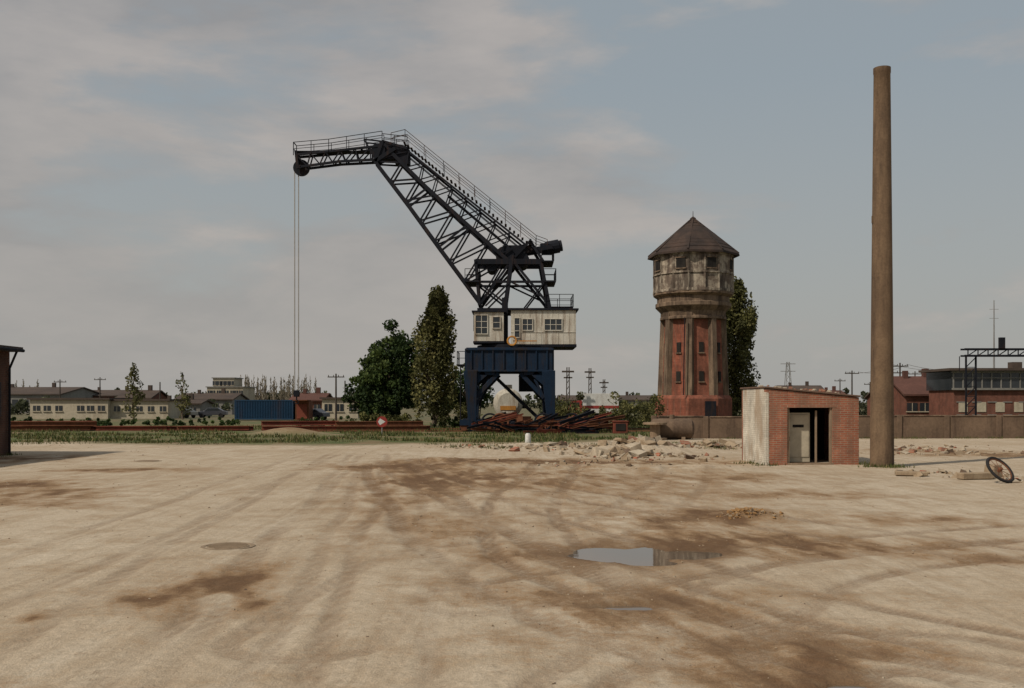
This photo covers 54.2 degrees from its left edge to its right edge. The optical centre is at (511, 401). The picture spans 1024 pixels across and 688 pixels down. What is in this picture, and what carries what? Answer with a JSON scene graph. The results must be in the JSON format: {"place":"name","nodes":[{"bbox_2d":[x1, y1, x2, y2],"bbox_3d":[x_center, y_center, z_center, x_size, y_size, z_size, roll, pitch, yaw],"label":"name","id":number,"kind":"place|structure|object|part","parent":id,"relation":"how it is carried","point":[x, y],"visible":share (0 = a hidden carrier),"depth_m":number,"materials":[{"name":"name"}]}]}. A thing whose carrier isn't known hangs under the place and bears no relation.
{"place":"outdoors","nodes":[
{"label":"outdoors","id":0,"kind":"place"},
{"bbox_2d":[212,395,246,414],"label":"walls","id":1,"kind":"structure","parent":0,"point":[222,402],"depth_m":175.00,"materials":[{"name":"grey"}]},
{"bbox_2d":[174,388,249,399],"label":"roof","id":2,"kind":"structure","parent":1,"relation":"on","point":[223,395],"depth_m":177.78,"materials":[{"name":"brown tile"}]},
{"bbox_2d":[313,396,328,408],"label":"walls","id":3,"kind":"structure","parent":0,"point":[317,402],"depth_m":150.00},
{"bbox_2d":[288,387,332,400],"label":"roof","id":4,"kind":"structure","parent":3,"relation":"on","point":[304,395],"depth_m":152.67,"materials":[{"name":"red tile"}]},
{"bbox_2d":[11,424,649,442],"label":"grass","id":5,"kind":"structure","parent":0,"point":[557,436],"depth_m":62.23,"materials":[{"name":"green plant"}]},
{"bbox_2d":[0,403,1023,687],"bbox_3d":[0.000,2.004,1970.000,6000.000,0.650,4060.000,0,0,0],"label":"ground","id":6,"kind":"structure","parent":0,"point":[94,591],"depth_m":13.28,"materials":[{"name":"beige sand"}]},
{"bbox_2d":[0,345,24,454],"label":"brick warehouse","id":7,"kind":"structure","parent":6,"relation":"on","point":[5,403],"depth_m":41.46,"materials":[{"name":"black paint"}]},
{"bbox_2d":[0,382,0,416],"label":"windows","id":8,"kind":"structure","parent":7,"relation":"in","point":[0,382],"depth_m":41.00,"materials":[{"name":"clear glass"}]},
{"bbox_2d":[11,383,98,413],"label":"long workshop","id":9,"kind":"structure","parent":6,"relation":"on","point":[18,393],"depth_m":194.55,"materials":[{"name":"grey glass"}]},
{"bbox_2d":[54,379,65,397],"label":"telegraph pole","id":10,"kind":"object","parent":6,"relation":"on","point":[59,387],"visible":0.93,"depth_m":159.97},
{"bbox_2d":[27,398,132,418],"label":"site office hut","id":11,"kind":"object","parent":6,"relation":"on","point":[68,408],"visible":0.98,"depth_m":130.00,"materials":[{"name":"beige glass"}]},
{"bbox_2d":[32,406,105,411],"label":"windows","id":12,"kind":"structure","parent":11,"relation":"in","point":[35,408],"depth_m":129.95,"materials":[{"name":"grey glass"}]},
{"bbox_2d":[94,377,105,397],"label":"telegraph pole","id":13,"kind":"object","parent":6,"relation":"on","point":[99,379],"visible":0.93,"depth_m":169.95,"materials":[{"name":"wood"}]},
{"bbox_2d":[92,386,128,397],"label":"long workshop","id":14,"kind":"structure","parent":6,"relation":"on","point":[109,393],"depth_m":208.07,"materials":[{"name":"grey glass"}]},
{"bbox_2d":[121,362,145,419],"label":"birch tree","id":15,"kind":"object","parent":6,"relation":"on","point":[139,397],"visible":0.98,"depth_m":121.69,"materials":[{"name":"green plant"}]},
{"bbox_2d":[134,460,161,461],"bbox_3d":[-13.573,2.220,37.288,1.000,0.072,1.000,0,0,0],"label":"manhole cover","id":16,"kind":"object","parent":6,"relation":"on","point":[148,461],"visible":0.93,"depth_m":37.05,"materials":[{"name":"concrete"}]},
{"bbox_2d":[110,399,190,418],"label":"site office hut","id":17,"kind":"object","parent":6,"relation":"on","point":[155,408],"visible":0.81,"depth_m":131.00,"materials":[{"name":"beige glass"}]},
{"bbox_2d":[114,406,165,411],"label":"windows","id":18,"kind":"structure","parent":17,"relation":"in","point":[116,408],"depth_m":130.94,"materials":[{"name":"grey glass"}]},
{"bbox_2d":[152,393,166,398],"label":"walls","id":19,"kind":"structure","parent":6,"relation":"on","point":[163,396],"depth_m":170.41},
{"bbox_2d":[115,385,166,398],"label":"roof","id":20,"kind":"structure","parent":19,"relation":"on","point":[150,393],"depth_m":167.33,"materials":[{"name":"brown tile"}]},
{"bbox_2d":[159,382,160,398],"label":"chimney","id":21,"kind":"object","parent":6,"relation":"on","point":[159,390],"visible":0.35,"depth_m":149.94,"materials":[{"name":"grey metal"}]},
{"bbox_2d":[14,374,316,399],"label":"bare poplar row","id":22,"kind":"object","parent":6,"relation":"on","point":[264,395],"visible":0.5,"depth_m":297.80,"materials":[{"name":"plant"}]},
{"bbox_2d":[174,372,191,418],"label":"birch tree","id":23,"kind":"object","parent":6,"relation":"on","point":[186,400],"visible":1,"depth_m":125.84,"materials":[{"name":"green plant"}]},
{"bbox_2d":[183,408,197,417],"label":"parked car","id":24,"kind":"object","parent":6,"relation":"on","point":[194,413],"visible":0.38,"depth_m":137.02,"materials":[{"name":"beige paint"}]},
{"bbox_2d":[167,394,214,416],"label":"storage shed","id":25,"kind":"structure","parent":6,"relation":"on","point":[198,405],"depth_m":151.97,"materials":[{"name":"grey glass"}]},
{"bbox_2d":[198,408,227,417],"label":"parked car","id":26,"kind":"object","parent":6,"relation":"on","point":[220,412],"visible":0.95,"depth_m":139.25,"materials":[{"name":"paint"}]},
{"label":"windows","id":27,"kind":"part","parent":26,"relation":"part of","materials":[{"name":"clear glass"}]},
{"bbox_2d":[11,421,429,430],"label":"rusty girder stack","id":28,"kind":"object","parent":6,"relation":"on","point":[94,426],"visible":0.82,"depth_m":75.98,"materials":[{"name":"brown metal"}]},
{"bbox_2d":[200,542,254,549],"bbox_3d":[-4.309,2.206,15.172,0.800,0.072,0.800,0,0,0],"label":"manhole cover","id":29,"kind":"object","parent":6,"relation":"on","point":[228,545],"visible":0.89,"depth_m":15.13,"materials":[{"name":"concrete"}]},
{"bbox_2d":[213,378,241,385],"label":"walls","id":30,"kind":"structure","parent":6,"relation":"on","point":[237,382],"depth_m":262.00,"materials":[{"name":"beige paint"}]},
{"bbox_2d":[212,381,233,385],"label":"windows","id":31,"kind":"structure","parent":30,"relation":"attached to","point":[223,383],"depth_m":261.94,"materials":[{"name":"grey glass"}]},
{"bbox_2d":[212,377,243,378],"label":"roof","id":32,"kind":"structure","parent":30,"relation":"on","point":[227,377],"depth_m":261.70,"materials":[{"name":"grey concrete"}]},
{"bbox_2d":[205,386,255,399],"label":"office block","id":33,"kind":"structure","parent":6,"relation":"on","point":[248,392],"depth_m":260.00,"materials":[{"name":"beige concrete"}]},
{"bbox_2d":[208,390,242,393],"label":"windows","id":34,"kind":"structure","parent":33,"relation":"in","point":[209,391],"depth_m":259.95,"materials":[{"name":"grey glass"}]},
{"bbox_2d":[11,415,459,427],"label":"hedge","id":35,"kind":"object","parent":6,"relation":"on","point":[233,421],"visible":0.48,"depth_m":90.32,"materials":[{"name":"green plant"}]},
{"bbox_2d":[234,400,294,419],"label":"shipping container","id":36,"kind":"object","parent":6,"relation":"on","point":[264,409],"visible":1,"depth_m":117.94,"materials":[{"name":"blue metal"}]},
{"bbox_2d":[293,400,312,419],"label":"rusty tool hut","id":37,"kind":"object","parent":6,"relation":"on","point":[304,408],"visible":0.88,"depth_m":118.05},
{"bbox_2d":[313,409,329,419],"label":"parked car","id":38,"kind":"object","parent":6,"relation":"on","point":[318,413],"visible":0.31,"depth_m":120.93,"materials":[{"name":"paint"}]},
{"bbox_2d":[328,374,343,419],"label":"telegraph pole","id":39,"kind":"object","parent":6,"relation":"on","point":[335,376],"visible":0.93,"depth_m":119.92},
{"bbox_2d":[319,397,360,417],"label":"storage shed","id":40,"kind":"structure","parent":6,"relation":"on","point":[328,405],"depth_m":135.00,"materials":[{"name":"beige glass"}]},
{"bbox_2d":[324,404,356,411],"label":"windows","id":41,"kind":"structure","parent":40,"relation":"in","point":[327,407],"depth_m":134.93,"materials":[{"name":"grey glass"}]},
{"bbox_2d":[341,357,378,420],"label":"broadleaf tree","id":42,"kind":"object","parent":6,"relation":"on","point":[356,398],"visible":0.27,"depth_m":91.57,"materials":[{"name":"green plant"}]},
{"bbox_2d":[376,416,386,431],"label":"traffic sign","id":43,"kind":"object","parent":6,"relation":"on","point":[381,421],"visible":0.92,"depth_m":65.94,"materials":[{"name":"metal"}]},
{"bbox_2d":[354,319,423,418],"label":"broadleaf tree","id":44,"kind":"object","parent":6,"relation":"on","point":[383,376],"visible":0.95,"depth_m":86.45,"materials":[{"name":"green plant"}]},
{"bbox_2d":[408,285,458,425],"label":"poplar tree","id":45,"kind":"object","parent":6,"relation":"on","point":[434,332],"visible":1,"depth_m":83.10,"materials":[{"name":"green plant"}]},
{"bbox_2d":[11,395,866,414],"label":"bushes","id":46,"kind":"object","parent":6,"relation":"on","point":[21,405],"visible":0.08,"depth_m":168.88,"materials":[{"name":"green plant"}]},
{"bbox_2d":[438,363,494,421],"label":"broadleaf tree","id":47,"kind":"object","parent":6,"relation":"on","point":[485,398],"visible":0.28,"depth_m":99.25,"materials":[{"name":"green plant"}]},
{"bbox_2d":[293,129,649,431],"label":"harbour crane","id":48,"kind":"object","parent":6,"relation":"on","point":[538,336],"visible":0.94,"depth_m":75.72,"materials":[{"name":"blue paint"}]},
{"bbox_2d":[114,387,867,408],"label":"distant tree line","id":49,"kind":"object","parent":6,"relation":"on","point":[538,405],"visible":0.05,"depth_m":337.47,"materials":[{"name":"green plant"}]},
{"bbox_2d":[493,385,522,416],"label":"tank wagon","id":50,"kind":"object","parent":6,"relation":"on","point":[506,401],"visible":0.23,"depth_m":83.72,"materials":[{"name":"beige paint"}]},
{"bbox_2d":[0,436,1023,467],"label":"grass tufts","id":51,"kind":"object","parent":6,"relation":"on","point":[715,447],"visible":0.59,"depth_m":52.54,"materials":[{"name":"green plant"}]},
{"bbox_2d":[525,433,530,442],"bbox_3d":[0.859,1.935,53.658,0.320,0.530,0.312,0,0,0],"label":"concrete bollard","id":52,"kind":"object","parent":6,"relation":"on","point":[527,437],"visible":0.94,"depth_m":53.53,"materials":[{"name":"white paint"}]},
{"bbox_2d":[351,391,741,425],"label":"bushes","id":53,"kind":"object","parent":6,"relation":"on","point":[647,409],"visible":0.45,"depth_m":93.67,"materials":[{"name":"green plant"}]},
{"bbox_2d":[467,408,628,432],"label":"scrap metal pile","id":54,"kind":"object","parent":6,"relation":"on","point":[576,423],"visible":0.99,"depth_m":70.55,"materials":[{"name":"brown metal"}]},
{"bbox_2d":[387,434,741,473],"bbox_3d":[5.303,1.996,42.672,17.202,0.982,21.301,0,0,-22],"label":"rubble pile","id":55,"kind":"object","parent":6,"relation":"on","point":[630,450],"visible":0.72,"depth_m":44.12,"materials":[{"name":"concrete"}]},
{"bbox_2d":[562,367,573,408],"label":"catenary mast","id":56,"kind":"object","parent":6,"relation":"on","point":[566,371],"visible":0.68,"depth_m":114.94,"materials":[{"name":"grey metal"}]},
{"bbox_2d":[585,368,594,392],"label":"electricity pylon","id":57,"kind":"object","parent":6,"relation":"on","point":[590,371],"visible":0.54,"depth_m":129.94,"materials":[{"name":"grey metal"}]},
{"bbox_2d":[570,393,618,415],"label":"box truck","id":58,"kind":"object","parent":6,"relation":"on","point":[594,401],"visible":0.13,"depth_m":116.90,"materials":[{"name":"white paint"}]},
{"bbox_2d":[599,379,608,391],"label":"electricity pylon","id":59,"kind":"object","parent":6,"relation":"on","point":[603,382],"visible":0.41,"depth_m":149.94,"materials":[{"name":"grey metal"}]},
{"bbox_2d":[556,392,656,406],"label":"railway shed","id":60,"kind":"structure","parent":6,"relation":"on","point":[630,398],"depth_m":232.68,"materials":[{"name":"red"}]},
{"bbox_2d":[612,421,628,433],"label":"fuel bin","id":61,"kind":"object","parent":6,"relation":"on","point":[619,427],"visible":0.94,"depth_m":69.55,"materials":[{"name":"red metal"}]},
{"bbox_2d":[643,422,666,439],"bbox_3d":[8.294,1.690,58.000,1.400,1.020,1.379,0,0,0],"label":"cable drum","id":62,"kind":"object","parent":6,"relation":"on","point":[654,429],"visible":0.68,"depth_m":57.71,"materials":[{"name":"brown wood"}]},
{"bbox_2d":[651,415,693,439],"bbox_3d":[9.440,1.475,59.000,2.500,1.450,1.200,0,0,0],"label":"rusty tank","id":63,"kind":"object","parent":6,"relation":"on","point":[681,429],"visible":0.69,"depth_m":58.50,"materials":[{"name":"brown metal"}]},
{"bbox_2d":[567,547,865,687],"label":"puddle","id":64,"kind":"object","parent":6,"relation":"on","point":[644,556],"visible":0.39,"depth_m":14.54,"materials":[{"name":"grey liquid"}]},
{"bbox_2d":[697,507,784,519],"bbox_3d":[4.506,2.134,19.070,1.746,0.270,1.461,0,0,-33],"label":"spoil heap","id":65,"kind":"object","parent":6,"relation":"on","point":[735,511],"visible":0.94,"depth_m":18.88,"materials":[{"name":"stone"}]},
{"bbox_2d":[726,276,760,415],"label":"poplar tree","id":66,"kind":"object","parent":6,"relation":"on","point":[741,324],"visible":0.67,"depth_m":130.18,"materials":[{"name":"green plant"}]},
{"bbox_2d":[781,362,794,384],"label":"electricity pylon","id":67,"kind":"object","parent":6,"relation":"on","point":[789,371],"visible":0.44,"depth_m":269.60,"materials":[{"name":"metal"}]},
{"bbox_2d":[740,385,860,464],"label":"brick outbuilding","id":68,"kind":"structure","parent":6,"relation":"on","point":[788,426],"depth_m":34.98,"materials":[{"name":"brick"}]},
{"bbox_2d":[651,415,1023,438],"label":"boundary wall","id":69,"kind":"structure","parent":6,"relation":"on","point":[959,426],"depth_m":60.49,"materials":[{"name":"concrete"}]},
{"bbox_2d":[838,379,841,392],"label":"telegraph pole","id":70,"kind":"object","parent":6,"relation":"on","point":[839,380],"visible":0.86,"depth_m":179.98,"materials":[{"name":"wood"}]},
{"bbox_2d":[845,371,858,394],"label":"telegraph pole","id":71,"kind":"object","parent":6,"relation":"on","point":[851,373],"visible":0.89,"depth_m":139.95,"materials":[{"name":"wood"}]},
{"bbox_2d":[870,65,893,466],"bbox_3d":[12.580,-4.525,34.000,0.780,13.650,0.780,0,0,0],"label":"factory chimney","id":72,"kind":"object","parent":6,"relation":"on","point":[882,411],"visible":1,"depth_m":33.73,"materials":[{"name":"concrete"}]},
{"bbox_2d":[894,363,907,375],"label":"telegraph pole","id":73,"kind":"object","parent":6,"relation":"on","point":[899,372],"visible":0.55,"depth_m":119.95,"materials":[{"name":"wood"}]},
{"bbox_2d":[895,464,1002,479],"bbox_3d":[12.572,2.000,28.804,2.923,0.400,1.554,0,0,22],"label":"concrete block","id":74,"kind":"object","parent":6,"relation":"on","point":[986,474],"depth_m":28.23,"materials":[{"name":"concrete"}]},
{"bbox_2d":[894,444,1023,482],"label":"rubble pile","id":75,"kind":"object","parent":6,"relation":"on","point":[942,450],"visible":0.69,"depth_m":42.02,"materials":[{"name":"concrete"}]},
{"bbox_2d":[918,362,1023,414],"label":"signal box","id":76,"kind":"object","parent":6,"relation":"on","point":[1000,391],"visible":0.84,"depth_m":100.00,"materials":[{"name":"red brick"}]},
{"bbox_2d":[958,402,1022,411],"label":"lower windows","id":77,"kind":"structure","parent":76,"relation":"in","point":[999,406],"depth_m":99.95,"materials":[{"name":"white glass"}]},
{"bbox_2d":[989,303,998,367],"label":"radio mast","id":78,"kind":"object","parent":76,"relation":"on","point":[993,318],"visible":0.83,"depth_m":109.96,"materials":[{"name":"metal"}]},
{"bbox_2d":[959,337,1023,414],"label":"signal gantry","id":79,"kind":"object","parent":6,"relation":"on","point":[1001,343],"visible":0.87,"depth_m":91.65,"materials":[{"name":"black metal"}]},
{"bbox_2d":[986,457,1013,482],"bbox_3d":[13.254,1.840,27.160,0.874,0.693,0.590,0,0,-35],"label":"old wheel","id":80,"kind":"object","parent":6,"relation":"on","point":[999,470],"visible":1,"depth_m":27.13,"materials":[{"name":"rubber"}]},
{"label":"walls","id":81,"kind":"object","parent":6,"relation":"on","visible":0},
{"bbox_2d":[777,381,824,390],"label":"roof","id":82,"kind":"structure","parent":81,"relation":"on","point":[808,386],"depth_m":215.21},
{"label":"walls","id":83,"kind":"object","parent":6,"relation":"on","visible":0},
{"bbox_2d":[818,386,844,393],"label":"roof","id":84,"kind":"structure","parent":83,"relation":"on","point":[833,390],"depth_m":204.35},
{"bbox_2d":[0,0,1023,402],"label":"sky","id":85,"kind":"structure","parent":0,"point":[147,159],"materials":[{"name":"blue"}]},
{"bbox_2d":[648,216,739,417],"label":"water tower","id":86,"kind":"structure","parent":0,"point":[692,258],"depth_m":116.61,"materials":[{"name":"brick"}]},
{"bbox_2d":[655,256,732,382],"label":"windows","id":87,"kind":"structure","parent":86,"relation":"in","point":[711,260],"depth_m":116.54,"materials":[{"name":"glass"}]},
{"bbox_2d":[867,396,869,416],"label":"walls","id":88,"kind":"structure","parent":0,"point":[868,405],"depth_m":148.44,"materials":[{"name":"red brick"}]},
{"bbox_2d":[894,386,928,416],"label":"walls","id":89,"kind":"structure","parent":0,"point":[901,400],"depth_m":108.14,"materials":[{"name":"red brick"}]},
{"bbox_2d":[894,369,928,395],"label":"roof","id":90,"kind":"structure","parent":89,"relation":"on","point":[905,384],"depth_m":110.20,"materials":[{"name":"red tile"}]},
{"bbox_2d":[906,403,928,411],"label":"windows","id":91,"kind":"structure","parent":89,"relation":"attached to","point":[912,407],"depth_m":107.94,"materials":[{"name":"grey glass"}]}
]}

